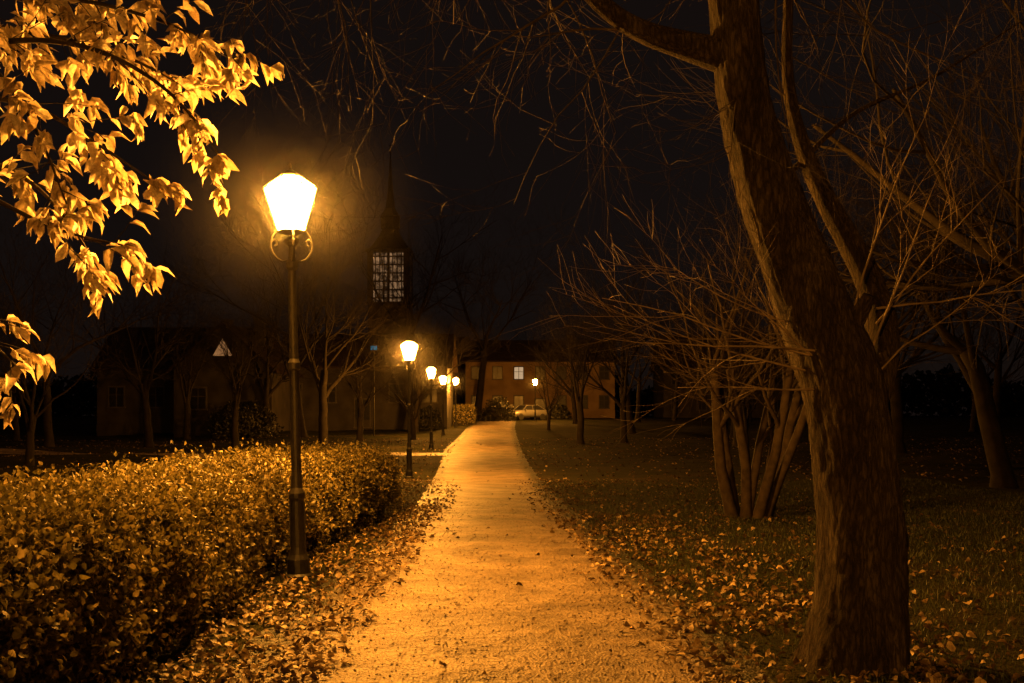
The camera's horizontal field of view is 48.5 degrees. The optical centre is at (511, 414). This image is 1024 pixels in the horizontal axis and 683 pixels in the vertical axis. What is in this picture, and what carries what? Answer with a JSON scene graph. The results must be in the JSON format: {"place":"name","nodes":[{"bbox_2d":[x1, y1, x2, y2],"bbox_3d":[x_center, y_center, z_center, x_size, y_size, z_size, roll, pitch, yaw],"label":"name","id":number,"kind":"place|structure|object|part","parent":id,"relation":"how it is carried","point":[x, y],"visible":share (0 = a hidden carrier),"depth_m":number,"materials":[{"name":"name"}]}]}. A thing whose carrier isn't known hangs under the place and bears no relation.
{"place":"outdoors","nodes":[
{"label":"outdoors","id":0,"kind":"place"},
{"bbox_2d":[0,448,442,458],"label":"side path","id":1,"kind":"structure","parent":0,"point":[10,451],"depth_m":50.10,"materials":[{"name":"beige gravel"}]},
{"bbox_2d":[365,142,414,333],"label":"church tower","id":2,"kind":"structure","parent":0,"point":[387,255],"depth_m":157.55,"materials":[{"name":"stone"}]},
{"bbox_2d":[227,420,774,682],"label":"gravel path","id":3,"kind":"structure","parent":0,"point":[496,451],"depth_m":9.43,"materials":[{"name":"beige gravel"}]},
{"bbox_2d":[0,416,1023,682],"bbox_3d":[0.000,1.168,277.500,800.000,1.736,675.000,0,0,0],"label":"ground","id":4,"kind":"structure","parent":0,"point":[920,434],"depth_m":26.55,"materials":[{"name":"green plant"}]},
{"bbox_2d":[0,292,62,440],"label":"bare tree","id":5,"kind":"object","parent":4,"relation":"on","point":[16,430],"visible":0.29,"depth_m":61.84,"materials":[{"name":"brown plant"}]},
{"bbox_2d":[0,271,76,365],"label":"bare tree","id":6,"kind":"object","parent":4,"relation":"on","point":[20,309],"visible":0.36,"depth_m":81.73,"materials":[{"name":"brown plant"}]},
{"bbox_2d":[0,273,167,465],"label":"bare tree","id":7,"kind":"object","parent":4,"relation":"on","point":[30,423],"visible":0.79,"depth_m":39.89,"materials":[{"name":"brown plant"}]},
{"bbox_2d":[0,187,246,446],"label":"bare tree","id":8,"kind":"object","parent":4,"relation":"on","point":[48,441],"visible":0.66,"depth_m":54.41,"materials":[{"name":"brown plant"}]},
{"bbox_2d":[18,227,243,447],"bbox_3d":[-19.926,-4.233,58.724,11.782,12.045,10.983,0,0,-24],"label":"bare tree","id":9,"kind":"object","parent":4,"relation":"on","point":[143,390],"visible":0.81,"depth_m":58.05,"materials":[{"name":"brown plant"}]},
{"bbox_2d":[0,454,277,682],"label":"clipped hedge","id":10,"kind":"object","parent":4,"relation":"on","point":[103,575],"visible":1,"depth_m":6.73,"materials":[{"name":"green plant"}]},
{"bbox_2d":[96,338,272,435],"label":"walls","id":11,"kind":"structure","parent":4,"relation":"on","point":[128,420],"depth_m":79.50,"materials":[{"name":"paint"}]},
{"bbox_2d":[107,386,164,407],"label":"windows and door","id":12,"kind":"structure","parent":11,"relation":"attached to","point":[116,396],"depth_m":79.46,"materials":[{"name":"black glass"}]},
{"bbox_2d":[89,327,280,370],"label":"roof","id":13,"kind":"structure","parent":11,"relation":"on","point":[145,352],"depth_m":81.42,"materials":[{"name":"tile"}]},
{"bbox_2d":[128,271,264,439],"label":"bare tree","id":14,"kind":"object","parent":4,"relation":"on","point":[186,395],"visible":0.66,"depth_m":70.01,"materials":[{"name":"brown plant"}]},
{"bbox_2d":[0,0,440,428],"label":"autumn leaf tree","id":15,"kind":"object","parent":4,"relation":"on","point":[110,175],"visible":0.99,"depth_m":9.46,"materials":[{"name":"yellow plant"}]},
{"bbox_2d":[155,276,305,335],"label":"bare tree","id":16,"kind":"object","parent":4,"relation":"on","point":[236,311],"visible":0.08,"depth_m":95.08,"materials":[{"name":"brown plant"}]},
{"bbox_2d":[173,325,290,437],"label":"walls","id":17,"kind":"structure","parent":4,"relation":"on","point":[219,391],"depth_m":75.50,"materials":[{"name":"paint"}]},
{"bbox_2d":[211,341,233,356],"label":"attic window","id":18,"kind":"structure","parent":17,"relation":"attached to","point":[218,352],"depth_m":75.45,"materials":[{"name":"white glass"}]},
{"bbox_2d":[190,387,256,429],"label":"windows and door","id":19,"kind":"structure","parent":17,"relation":"attached to","point":[198,399],"depth_m":75.46,"materials":[{"name":"black glass"}]},
{"bbox_2d":[166,322,303,377],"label":"roof","id":20,"kind":"structure","parent":17,"relation":"on","point":[278,369],"depth_m":76.40,"materials":[{"name":"tile"}]},
{"bbox_2d":[206,398,284,438],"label":"evergreen shrub","id":21,"kind":"object","parent":4,"relation":"on","point":[254,424],"visible":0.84,"depth_m":71.24,"materials":[{"name":"green plant"}]},
{"bbox_2d":[169,269,329,447],"bbox_3d":[-13.577,-3.109,59.174,7.490,9.897,7.060,0,0,15],"label":"bare tree","id":22,"kind":"object","parent":4,"relation":"on","point":[236,394],"visible":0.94,"depth_m":59.66,"materials":[{"name":"brown plant"}]},
{"bbox_2d":[155,248,345,434],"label":"bare tree","id":23,"kind":"object","parent":4,"relation":"on","point":[267,394],"visible":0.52,"depth_m":74.20,"materials":[{"name":"brown plant"}]},
{"bbox_2d":[106,438,408,579],"bbox_3d":[-2.919,0.995,15.344,2.065,1.442,9.209,0,0,3],"label":"clipped hedge","id":24,"kind":"object","parent":4,"relation":"on","point":[346,488],"visible":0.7,"depth_m":13.90,"materials":[{"name":"green plant"}]},
{"bbox_2d":[125,135,409,333],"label":"bare tree","id":25,"kind":"object","parent":4,"relation":"on","point":[234,304],"visible":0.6,"depth_m":116.60,"materials":[{"name":"brown plant"}]},
{"bbox_2d":[263,163,317,580],"bbox_3d":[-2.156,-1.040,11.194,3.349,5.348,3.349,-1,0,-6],"label":"street lamp","id":26,"kind":"object","parent":4,"relation":"on","point":[286,190],"visible":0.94,"depth_m":11.14,"materials":[{"name":"metal"}]},
{"bbox_2d":[171,193,428,446],"bbox_3d":[-9.594,-4.761,57.709,12.775,13.060,11.909,0,0,30],"label":"bare tree","id":27,"kind":"object","parent":4,"relation":"on","point":[323,390],"visible":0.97,"depth_m":56.26,"materials":[{"name":"brown plant"}]},
{"bbox_2d":[198,195,415,437],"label":"bare tree","id":28,"kind":"object","parent":4,"relation":"on","point":[303,432],"visible":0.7,"depth_m":67.88,"materials":[{"name":"brown plant"}]},
{"bbox_2d":[303,306,401,354],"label":"bare tree","id":29,"kind":"object","parent":4,"relation":"on","point":[367,333],"visible":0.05,"depth_m":91.37,"materials":[{"name":"brown plant"}]},
{"bbox_2d":[370,345,377,435],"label":"blue lit sign","id":30,"kind":"object","parent":4,"relation":"on","point":[376,346],"visible":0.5,"depth_m":74.96,"materials":[{"name":"metal"}]},
{"bbox_2d":[299,364,452,430],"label":"walls","id":31,"kind":"structure","parent":4,"relation":"on","point":[388,416],"depth_m":87.50,"materials":[{"name":"paint"}]},
{"bbox_2d":[299,383,438,427],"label":"windows and door","id":32,"kind":"structure","parent":31,"relation":"attached to","point":[331,398],"depth_m":87.46,"materials":[{"name":"black glass"}]},
{"bbox_2d":[282,334,457,372],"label":"roof","id":33,"kind":"structure","parent":31,"relation":"on","point":[388,339],"depth_m":89.56,"materials":[{"name":"tile"}]},
{"bbox_2d":[321,305,437,440],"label":"bare tree","id":34,"kind":"object","parent":4,"relation":"on","point":[361,406],"visible":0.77,"depth_m":63.80,"materials":[{"name":"brown plant"}]},
{"bbox_2d":[299,140,506,333],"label":"bare tree","id":35,"kind":"object","parent":4,"relation":"on","point":[434,264],"visible":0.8,"depth_m":123.58,"materials":[{"name":"brown plant"}]},
{"bbox_2d":[331,284,482,354],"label":"bare tree","id":36,"kind":"object","parent":4,"relation":"on","point":[386,329],"visible":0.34,"depth_m":127.30,"materials":[{"name":"brown plant"}]},
{"bbox_2d":[350,336,464,439],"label":"bare tree","id":37,"kind":"object","parent":4,"relation":"on","point":[413,429],"visible":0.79,"depth_m":67.94,"materials":[{"name":"brown plant"}]},
{"bbox_2d":[400,337,417,477],"bbox_3d":[-2.980,-0.822,33.000,3.349,5.348,3.349,0,0,-17],"label":"street lamp","id":38,"kind":"object","parent":4,"relation":"on","point":[409,348],"visible":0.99,"depth_m":32.94,"materials":[{"name":"metal"}]},
{"bbox_2d":[337,284,503,362],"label":"bare tree","id":39,"kind":"object","parent":4,"relation":"on","point":[440,322],"visible":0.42,"depth_m":99.38,"materials":[{"name":"brown plant"}]},
{"bbox_2d":[426,365,435,448],"bbox_3d":[-3.900,-1.001,55.000,3.349,5.348,3.349,0,0,-34],"label":"street lamp","id":40,"kind":"object","parent":4,"relation":"on","point":[431,369],"visible":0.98,"depth_m":54.94,"materials":[{"name":"metal"}]},
{"bbox_2d":[348,266,514,431],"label":"bare tree","id":41,"kind":"object","parent":4,"relation":"on","point":[418,392],"visible":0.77,"depth_m":81.52,"materials":[{"name":"brown plant"}]},
{"bbox_2d":[418,405,447,429],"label":"evergreen shrub","id":42,"kind":"object","parent":4,"relation":"on","point":[434,421],"visible":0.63,"depth_m":86.87,"materials":[{"name":"green plant"}]},
{"bbox_2d":[440,375,446,435],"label":"street lamp","id":43,"kind":"object","parent":4,"relation":"on","point":[443,380],"visible":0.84,"depth_m":74.95,"materials":[{"name":"metal"}]},
{"bbox_2d":[452,377,457,427],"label":"street lamp","id":44,"kind":"object","parent":4,"relation":"on","point":[455,384],"visible":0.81,"depth_m":90.95,"materials":[{"name":"metal"}]},
{"bbox_2d":[453,369,464,404],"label":"walls","id":45,"kind":"structure","parent":4,"relation":"on","point":[459,393],"depth_m":145.00,"materials":[{"name":"paint"}]},
{"bbox_2d":[456,337,468,368],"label":"roof","id":46,"kind":"structure","parent":45,"relation":"on","point":[461,351],"depth_m":147.00,"materials":[{"name":"tile"}]},
{"bbox_2d":[453,403,476,424],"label":"clipped hedge","id":47,"kind":"object","parent":4,"relation":"on","point":[465,415],"visible":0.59,"depth_m":97.15,"materials":[{"name":"green plant"}]},
{"bbox_2d":[449,329,493,403],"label":"bare tree","id":48,"kind":"object","parent":4,"relation":"on","point":[462,375],"visible":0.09,"depth_m":139.53,"materials":[{"name":"brown plant"}]},
{"bbox_2d":[478,396,518,420],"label":"evergreen shrub","id":49,"kind":"object","parent":4,"relation":"on","point":[507,412],"visible":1,"depth_m":107.17,"materials":[{"name":"green plant"}]},
{"bbox_2d":[403,192,600,417],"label":"bare tree","id":50,"kind":"object","parent":4,"relation":"on","point":[479,393],"visible":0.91,"depth_m":127.79,"materials":[{"name":"brown plant"}]},
{"bbox_2d":[0,362,1023,416],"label":"distant treeline","id":51,"kind":"object","parent":4,"relation":"on","point":[949,392],"visible":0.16,"depth_m":181.27,"materials":[{"name":"black plant"}]},
{"bbox_2d":[0,435,1023,482],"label":"fallen leaves","id":52,"kind":"object","parent":4,"relation":"on","point":[922,474],"visible":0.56,"depth_m":48.87,"materials":[{"name":"brown plant"}]},
{"bbox_2d":[459,292,577,339],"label":"bare tree","id":53,"kind":"object","parent":4,"relation":"on","point":[513,328],"visible":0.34,"depth_m":148.65,"materials":[{"name":"brown plant"}]},
{"bbox_2d":[513,405,547,419],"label":"parked car","id":54,"kind":"object","parent":4,"relation":"on","point":[522,412],"visible":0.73,"depth_m":111.41,"materials":[{"name":"grey metal"}]},
{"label":"windows","id":55,"kind":"part","parent":54,"relation":"part of","materials":[{"name":"black glass"}]},
{"bbox_2d":[533,379,537,420],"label":"street lamp","id":56,"kind":"object","parent":4,"relation":"on","point":[535,399],"visible":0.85,"depth_m":107.95,"materials":[{"name":"metal"}]},
{"bbox_2d":[465,362,614,417],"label":"walls","id":57,"kind":"structure","parent":4,"relation":"on","point":[508,387],"depth_m":129.50,"materials":[{"name":"brick"}]},
{"bbox_2d":[462,340,617,361],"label":"roof","id":58,"kind":"structure","parent":57,"relation":"on","point":[522,346],"depth_m":131.26,"materials":[{"name":"tile"}]},
{"bbox_2d":[470,366,609,408],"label":"windows and door","id":59,"kind":"structure","parent":57,"relation":"attached to","point":[497,372],"depth_m":129.46,"materials":[{"name":"black glass"}]},
{"bbox_2d":[521,355,588,429],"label":"bare tree","id":60,"kind":"object","parent":4,"relation":"on","point":[550,408],"visible":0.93,"depth_m":85.86,"materials":[{"name":"brown plant"}]},
{"bbox_2d":[545,402,571,418],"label":"evergreen shrub","id":61,"kind":"object","parent":4,"relation":"on","point":[562,409],"visible":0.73,"depth_m":115.25,"materials":[{"name":"green plant"}]},
{"bbox_2d":[499,292,618,423],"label":"bare tree","id":62,"kind":"object","parent":4,"relation":"on","point":[573,401],"visible":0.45,"depth_m":99.94,"materials":[{"name":"brown plant"}]},
{"bbox_2d":[130,476,1023,682],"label":"fallen leaves","id":63,"kind":"object","parent":4,"relation":"on","point":[274,666],"visible":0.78,"depth_m":9.46,"materials":[{"name":"orange plant"}]},
{"bbox_2d":[512,256,663,443],"bbox_3d":[3.520,-3.443,63.351,7.316,10.256,7.762,0,0,-32],"label":"bare tree","id":64,"kind":"object","parent":4,"relation":"on","point":[580,424],"visible":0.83,"depth_m":61.96,"materials":[{"name":"brown plant"}]},
{"bbox_2d":[533,267,693,422],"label":"bare tree","id":65,"kind":"object","parent":4,"relation":"on","point":[638,399],"visible":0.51,"depth_m":103.50,"materials":[{"name":"brown plant"}]},
{"bbox_2d":[218,0,1023,676],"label":"old park tree","id":66,"kind":"object","parent":4,"relation":"on","point":[842,348],"visible":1,"depth_m":7.22,"materials":[{"name":"brown plant"}]},
{"bbox_2d":[540,262,714,442],"bbox_3d":[5.798,-3.597,62.692,9.616,10.545,10.315,0,0,-30],"label":"bare tree","id":67,"kind":"object","parent":4,"relation":"on","point":[624,394],"visible":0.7,"depth_m":63.34,"materials":[{"name":"brown plant"}]},
{"bbox_2d":[536,200,731,433],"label":"bare tree","id":68,"kind":"object","parent":4,"relation":"on","point":[629,418],"visible":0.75,"depth_m":77.87,"materials":[{"name":"brown plant"}]},
{"bbox_2d":[569,257,723,419],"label":"bare tree","id":69,"kind":"object","parent":4,"relation":"on","point":[675,410],"visible":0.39,"depth_m":111.43,"materials":[{"name":"brown plant"}]},
{"bbox_2d":[652,255,787,437],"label":"bare tree","id":70,"kind":"object","parent":4,"relation":"on","point":[731,432],"visible":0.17,"depth_m":71.35,"materials":[{"name":"brown plant"}]},
{"bbox_2d":[667,258,783,446],"bbox_3d":[10.197,-3.532,57.498,7.950,10.505,7.494,0,0,-45],"label":"bare tree","id":71,"kind":"object","parent":4,"relation":"on","point":[734,444],"visible":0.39,"depth_m":57.78,"materials":[{"name":"brown plant"}]},
{"bbox_2d":[653,349,801,417],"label":"walls","id":72,"kind":"structure","parent":4,"relation":"on","point":[661,397],"depth_m":135.00,"materials":[{"name":"brick"}]},
{"bbox_2d":[650,335,786,372],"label":"roof","id":73,"kind":"structure","parent":72,"relation":"on","point":[670,351],"depth_m":137.11,"materials":[{"name":"tile"}]},
{"bbox_2d":[671,372,801,417],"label":"windows and door","id":74,"kind":"structure","parent":72,"relation":"attached to","point":[702,406],"depth_m":134.96,"materials":[{"name":"black glass"}]},
{"bbox_2d":[679,304,779,459],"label":"bare tree","id":75,"kind":"object","parent":4,"relation":"on","point":[746,408],"visible":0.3,"depth_m":45.88,"materials":[{"name":"brown plant"}]},
{"bbox_2d":[686,328,786,421],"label":"bare tree","id":76,"kind":"object","parent":4,"relation":"on","point":[750,418],"visible":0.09,"depth_m":105.01,"materials":[{"name":"brown plant"}]},
{"bbox_2d":[551,0,1023,425],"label":"bare tree","id":77,"kind":"object","parent":4,"relation":"on","point":[972,245],"visible":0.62,"depth_m":11.97,"materials":[{"name":"brown plant"}]},
{"bbox_2d":[569,134,1015,518],"bbox_3d":[4.657,-1.364,18.261,6.674,6.430,6.084,0,0,23],"label":"multi stem tree","id":78,"kind":"object","parent":4,"relation":"on","point":[783,445],"visible":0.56,"depth_m":18.48,"materials":[{"name":"brown plant"}]},
{"bbox_2d":[667,15,1023,453],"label":"bare tree","id":79,"kind":"object","parent":4,"relation":"on","point":[896,404],"visible":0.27,"depth_m":49.48,"materials":[{"name":"brown plant"}]},
{"bbox_2d":[671,65,1023,377],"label":"bare tree","id":80,"kind":"object","parent":4,"relation":"on","point":[915,357],"visible":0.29,"depth_m":38.25,"materials":[{"name":"brown plant"}]},
{"bbox_2d":[700,5,1021,488],"bbox_3d":[9.231,-4.205,29.350,8.368,12.225,7.163,0,0,41],"label":"bare tree","id":81,"kind":"object","parent":4,"relation":"on","point":[1002,475],"visible":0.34,"depth_m":27.82,"materials":[{"name":"brown plant"}]},
{"bbox_2d":[858,298,953,381],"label":"bare tree","id":82,"kind":"object","parent":4,"relation":"on","point":[913,347],"visible":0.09,"depth_m":61.06,"materials":[{"name":"brown plant"}]},
{"bbox_2d":[798,83,1022,273],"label":"bare tree","id":83,"kind":"object","parent":4,"relation":"on","point":[1006,249],"visible":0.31,"depth_m":34.77,"materials":[{"name":"brown plant"}]},
{"bbox_2d":[809,0,1023,316],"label":"bare tree","id":84,"kind":"object","parent":4,"relation":"on","point":[1005,236],"visible":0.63,"depth_m":18.44,"materials":[{"name":"brown plant"}]},
{"bbox_2d":[828,166,1023,421],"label":"bare tree","id":85,"kind":"object","parent":4,"relation":"on","point":[998,378],"visible":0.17,"depth_m":65.42,"materials":[{"name":"brown plant"}]},
{"bbox_2d":[918,273,1023,431],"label":"bare tree","id":86,"kind":"object","parent":4,"relation":"on","point":[973,424],"visible":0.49,"depth_m":83.72,"materials":[{"name":"brown plant"}]},
{"bbox_2d":[994,301,1023,347],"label":"bare tree","id":87,"kind":"object","parent":4,"relation":"on","point":[1008,330],"visible":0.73,"depth_m":48.42,"materials":[{"name":"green plant"}]},
{"bbox_2d":[0,0,1023,415],"label":"sky","id":88,"kind":"structure","parent":0,"point":[460,158],"materials":[{"name":"black"}]}
]}

